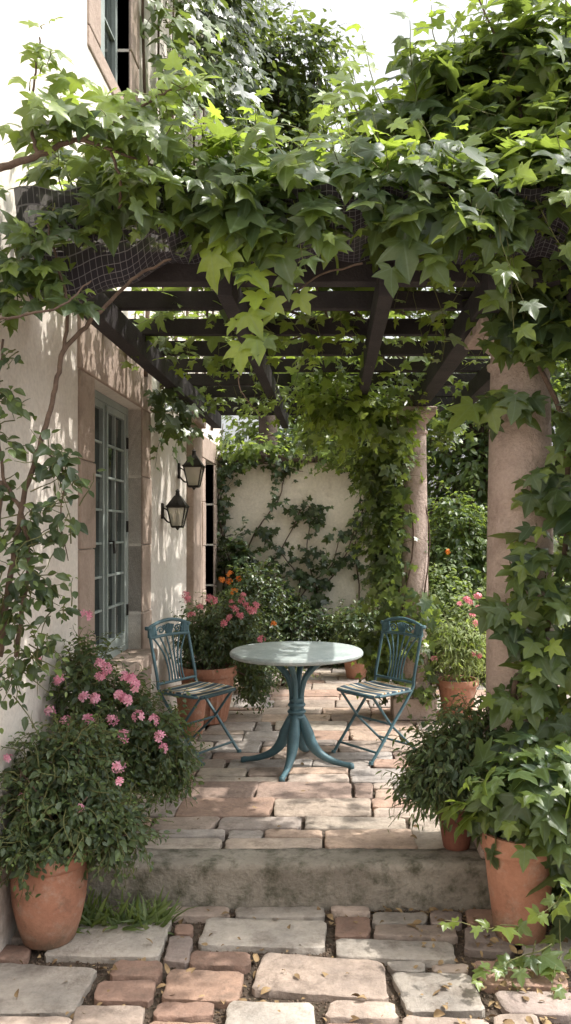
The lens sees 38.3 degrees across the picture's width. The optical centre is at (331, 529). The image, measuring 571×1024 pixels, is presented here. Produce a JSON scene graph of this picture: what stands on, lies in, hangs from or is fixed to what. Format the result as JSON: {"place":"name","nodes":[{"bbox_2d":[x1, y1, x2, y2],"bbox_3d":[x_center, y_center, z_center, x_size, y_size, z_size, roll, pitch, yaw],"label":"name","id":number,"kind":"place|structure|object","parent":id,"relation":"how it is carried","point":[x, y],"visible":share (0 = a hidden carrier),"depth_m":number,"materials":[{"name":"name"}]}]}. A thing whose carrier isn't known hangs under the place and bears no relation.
{"place":"outdoors","nodes":[
{"label":"outdoors","id":0,"kind":"place"},
{"bbox_2d":[0,905,570,1023],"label":"path paving","id":1,"kind":"structure","parent":0,"point":[48,994],"depth_m":3.28,"materials":[{"name":"stone"}]},
{"bbox_2d":[0,702,180,950],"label":"potted plant","id":2,"kind":"object","parent":1,"relation":"on","point":[48,856],"visible":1,"depth_m":3.44,"materials":[{"name":"green plant"}]},
{"bbox_2d":[436,731,570,953],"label":"potted plant","id":3,"kind":"object","parent":1,"relation":"on","point":[515,821],"visible":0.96,"depth_m":3.46,"materials":[{"name":"green plant"}]},
{"bbox_2d":[438,877,570,999],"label":"trailing vine","id":4,"kind":"object","parent":1,"relation":"on","point":[547,963],"visible":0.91,"depth_m":3.21,"materials":[{"name":"green plant"}]},
{"bbox_2d":[28,538,570,1023],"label":"ground","id":5,"kind":"structure","parent":0,"point":[488,998],"depth_m":3.31,"materials":[{"name":"soil"}]},
{"bbox_2d":[0,0,219,951],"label":"house","id":6,"kind":"structure","parent":5,"relation":"on","point":[135,564],"depth_m":4.97,"materials":[{"name":"paint"}]},
{"bbox_2d":[0,17,221,739],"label":"climbing shrub","id":7,"kind":"object","parent":6,"relation":"attached to","point":[137,131],"visible":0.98,"depth_m":3.19,"materials":[{"name":"green plant"}]},
{"bbox_2d":[87,0,139,116],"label":"window","id":8,"kind":"structure","parent":6,"relation":"in","point":[102,24],"depth_m":5.57,"materials":[{"name":"stone"}]},
{"bbox_2d":[77,314,157,720],"bbox_3d":[-1.420,0.173,5.370,0.300,2.840,1.780,0,0,0],"label":"french window","id":9,"kind":"structure","parent":6,"relation":"in","point":[103,440],"depth_m":5.44,"materials":[{"name":"stone"}]},
{"bbox_2d":[161,489,189,529],"bbox_3d":[-1.283,-0.166,6.700,0.214,0.336,0.165,0,0,0],"label":"wall lantern","id":10,"kind":"object","parent":6,"relation":"attached to","point":[177,506],"depth_m":6.65,"materials":[{"name":"metal"}]},
{"bbox_2d":[177,449,205,489],"bbox_3d":[-1.273,-0.546,7.420,0.234,0.368,0.181,0,0,0],"label":"wall lantern","id":11,"kind":"object","parent":6,"relation":"attached to","point":[194,473],"depth_m":7.36,"materials":[{"name":"metal"}]},
{"bbox_2d":[202,435,216,615],"bbox_3d":[-1.451,0.288,9.285,0.162,2.610,1.090,0,0,0],"label":"window","id":12,"kind":"structure","parent":6,"relation":"in","point":[209,449],"depth_m":9.62,"materials":[{"name":"stone"}]},
{"bbox_2d":[140,0,289,471],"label":"climbing ivy","id":13,"kind":"object","parent":6,"relation":"attached to","point":[234,85],"visible":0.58,"depth_m":7.04,"materials":[{"name":"green plant"}]},
{"bbox_2d":[81,257,570,427],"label":"pergola","id":14,"kind":"object","parent":6,"relation":"attached to","point":[117,327],"visible":0.41,"depth_m":4.89,"materials":[{"name":"brown wood"}]},
{"bbox_2d":[14,184,570,302],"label":"shade net","id":15,"kind":"object","parent":14,"relation":"on","point":[129,260],"visible":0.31,"depth_m":3.46,"materials":[{"name":"black fabric"}]},
{"bbox_2d":[270,337,477,720],"bbox_3d":[0.397,0.023,7.219,1.791,3.113,2.749,0,0,0],"label":"climbing ivy","id":16,"kind":"object","parent":14,"relation":"hanging from","point":[355,422],"visible":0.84,"depth_m":6.72,"materials":[{"name":"green plant"}]},
{"bbox_2d":[76,885,195,934],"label":"grass clump","id":17,"kind":"object","parent":5,"relation":"on","point":[93,914],"visible":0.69,"depth_m":3.70,"materials":[{"name":"green plant"}]},
{"bbox_2d":[220,336,347,454],"bbox_3d":[-0.188,-0.759,12.480,3.184,5.175,2.161,0,0,0],"label":"tree","id":18,"kind":"object","parent":5,"relation":"on","point":[254,431],"visible":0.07,"depth_m":11.97,"materials":[{"name":"green plant"}]},
{"bbox_2d":[220,0,367,454],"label":"tree","id":19,"kind":"object","parent":5,"relation":"on","point":[292,99],"visible":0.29,"depth_m":10.60,"materials":[{"name":"green plant"}]},
{"bbox_2d":[19,909,570,1023],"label":"soil crumbs","id":20,"kind":"object","parent":5,"relation":"on","point":[260,955],"visible":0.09,"depth_m":3.40,"materials":[{"name":"brown soil"}]},
{"bbox_2d":[218,455,386,639],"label":"garden wall","id":21,"kind":"structure","parent":5,"relation":"on","point":[252,498],"depth_m":10.00,"materials":[{"name":"paint"}]},
{"bbox_2d":[214,425,396,638],"bbox_3d":[-0.338,0.145,9.815,2.480,2.976,0.798,0,0,0],"label":"climbing ivy","id":22,"kind":"object","parent":21,"relation":"attached to","point":[245,457],"visible":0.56,"depth_m":9.87,"materials":[{"name":"green plant"}]},
{"bbox_2d":[85,848,553,912],"bbox_3d":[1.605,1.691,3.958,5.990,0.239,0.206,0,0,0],"label":"stone step","id":23,"kind":"object","parent":5,"relation":"on","point":[377,879],"visible":0.72,"depth_m":3.87,"materials":[{"name":"grey stone"}]},
{"bbox_2d":[464,316,553,858],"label":"stone column","id":24,"kind":"structure","parent":23,"relation":"on","point":[515,453],"depth_m":4.04,"materials":[{"name":"beige stone"}]},
{"bbox_2d":[0,0,570,767],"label":"climbing vine","id":25,"kind":"object","parent":24,"relation":"on","point":[478,118],"visible":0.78,"depth_m":3.77,"materials":[{"name":"green plant"}]},
{"bbox_2d":[391,313,570,572],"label":"tree","id":26,"kind":"object","parent":5,"relation":"on","point":[472,466],"visible":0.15,"depth_m":11.85,"materials":[{"name":"green plant"}]},
{"bbox_2d":[426,362,570,630],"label":"tree","id":27,"kind":"object","parent":5,"relation":"on","point":[556,464],"depth_m":14.09,"materials":[{"name":"green plant"}]},
{"bbox_2d":[132,661,569,848],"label":"patio paving","id":28,"kind":"structure","parent":0,"point":[332,810],"depth_m":5.00,"materials":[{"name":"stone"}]},
{"bbox_2d":[38,609,209,818],"bbox_3d":[-1.056,0.974,4.176,0.820,1.202,0.764,0,0,0],"label":"potted plant","id":29,"kind":"object","parent":28,"relation":"on","point":[160,753],"visible":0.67,"depth_m":4.07,"materials":[{"name":"green plant"}]},
{"bbox_2d":[176,675,205,735],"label":"potted plant","id":30,"kind":"object","parent":28,"relation":"on","point":[198,713],"visible":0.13,"depth_m":6.24,"materials":[{"name":"orange plant"}]},
{"bbox_2d":[144,617,241,765],"bbox_3d":[-0.973,1.107,5.785,0.538,0.950,0.451,0,0,32],"label":"folding chair","id":31,"kind":"object","parent":28,"relation":"on","point":[199,690],"visible":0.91,"depth_m":5.83,"materials":[{"name":"teal paint"}]},
{"bbox_2d":[165,570,282,725],"bbox_3d":[-0.894,0.947,6.875,0.958,1.258,1.032,0,0,0],"label":"potted plant","id":32,"kind":"object","parent":28,"relation":"on","point":[222,633],"visible":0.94,"depth_m":6.67,"materials":[{"name":"green plant"}]},
{"bbox_2d":[209,557,330,666],"bbox_3d":[-0.776,0.998,9.345,1.692,1.397,1.094,0,0,-43],"label":"shrub","id":33,"kind":"object","parent":28,"relation":"on","point":[288,631],"visible":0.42,"depth_m":9.31,"materials":[{"name":"green plant"}]},
{"bbox_2d":[233,627,321,689],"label":"shrub","id":34,"kind":"object","parent":28,"relation":"on","point":[276,670],"visible":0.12,"depth_m":8.20,"materials":[{"name":"green plant"}]},
{"bbox_2d":[14,678,570,1023],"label":"leaf litter","id":35,"kind":"object","parent":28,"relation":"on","point":[440,1013],"visible":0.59,"depth_m":3.29,"materials":[{"name":"brown plant"}]},
{"bbox_2d":[230,641,362,781],"bbox_3d":[-0.235,1.189,5.500,0.894,0.776,0.894,0,0,12],"label":"garden table","id":36,"kind":"object","parent":28,"relation":"on","point":[296,732],"visible":1,"depth_m":5.45,"materials":[{"name":"teal paint"}]},
{"bbox_2d":[302,597,379,668],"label":"shrub","id":37,"kind":"object","parent":28,"relation":"on","point":[328,618],"visible":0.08,"depth_m":9.47,"materials":[{"name":"green plant"}]},
{"bbox_2d":[326,599,377,678],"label":"potted plant","id":38,"kind":"object","parent":28,"relation":"on","point":[348,630],"visible":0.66,"depth_m":8.64,"materials":[{"name":"green plant"}]},
{"bbox_2d":[358,599,391,648],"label":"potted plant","id":39,"kind":"object","parent":28,"relation":"on","point":[377,613],"visible":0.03,"depth_m":8.81,"materials":[{"name":"green plant"}]},
{"bbox_2d":[331,617,425,764],"bbox_3d":[0.331,1.107,5.818,0.538,0.950,0.451,0,0,-40],"label":"folding chair","id":40,"kind":"object","parent":28,"relation":"on","point":[372,690],"visible":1,"depth_m":5.85,"materials":[{"name":"teal paint"}]},
{"bbox_2d":[390,406,436,719],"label":"stone column","id":41,"kind":"structure","parent":28,"relation":"on","point":[417,577],"depth_m":6.84,"materials":[{"name":"beige stone"}]},
{"bbox_2d":[375,682,506,850],"bbox_3d":[0.627,1.164,4.075,0.773,0.822,0.634,0,0,-22],"label":"potted plant","id":42,"kind":"object","parent":28,"relation":"on","point":[441,758],"visible":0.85,"depth_m":3.98,"materials":[{"name":"green plant"}]},
{"bbox_2d":[419,596,485,717],"bbox_3d":[1.057,1.058,6.899,0.876,1.034,0.731,0,0,33],"label":"potted plant","id":43,"kind":"object","parent":28,"relation":"on","point":[460,651],"visible":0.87,"depth_m":6.79,"materials":[{"name":"green plant"}]},
{"bbox_2d":[427,480,563,608],"bbox_3d":[1.924,0.494,9.864,2.084,2.172,1.343,0,0,-19],"label":"shrub","id":44,"kind":"object","parent":28,"relation":"on","point":[466,551],"visible":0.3,"depth_m":9.57,"materials":[{"name":"green plant"}]},
{"bbox_2d":[428,555,569,682],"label":"shrub","id":45,"kind":"object","parent":28,"relation":"on","point":[454,613],"visible":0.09,"depth_m":8.91,"materials":[{"name":"green plant"}]},
{"bbox_2d":[220,0,570,535],"label":"sky","id":46,"kind":"structure","parent":0,"point":[381,28],"materials":[{"name":"white"}]}
]}

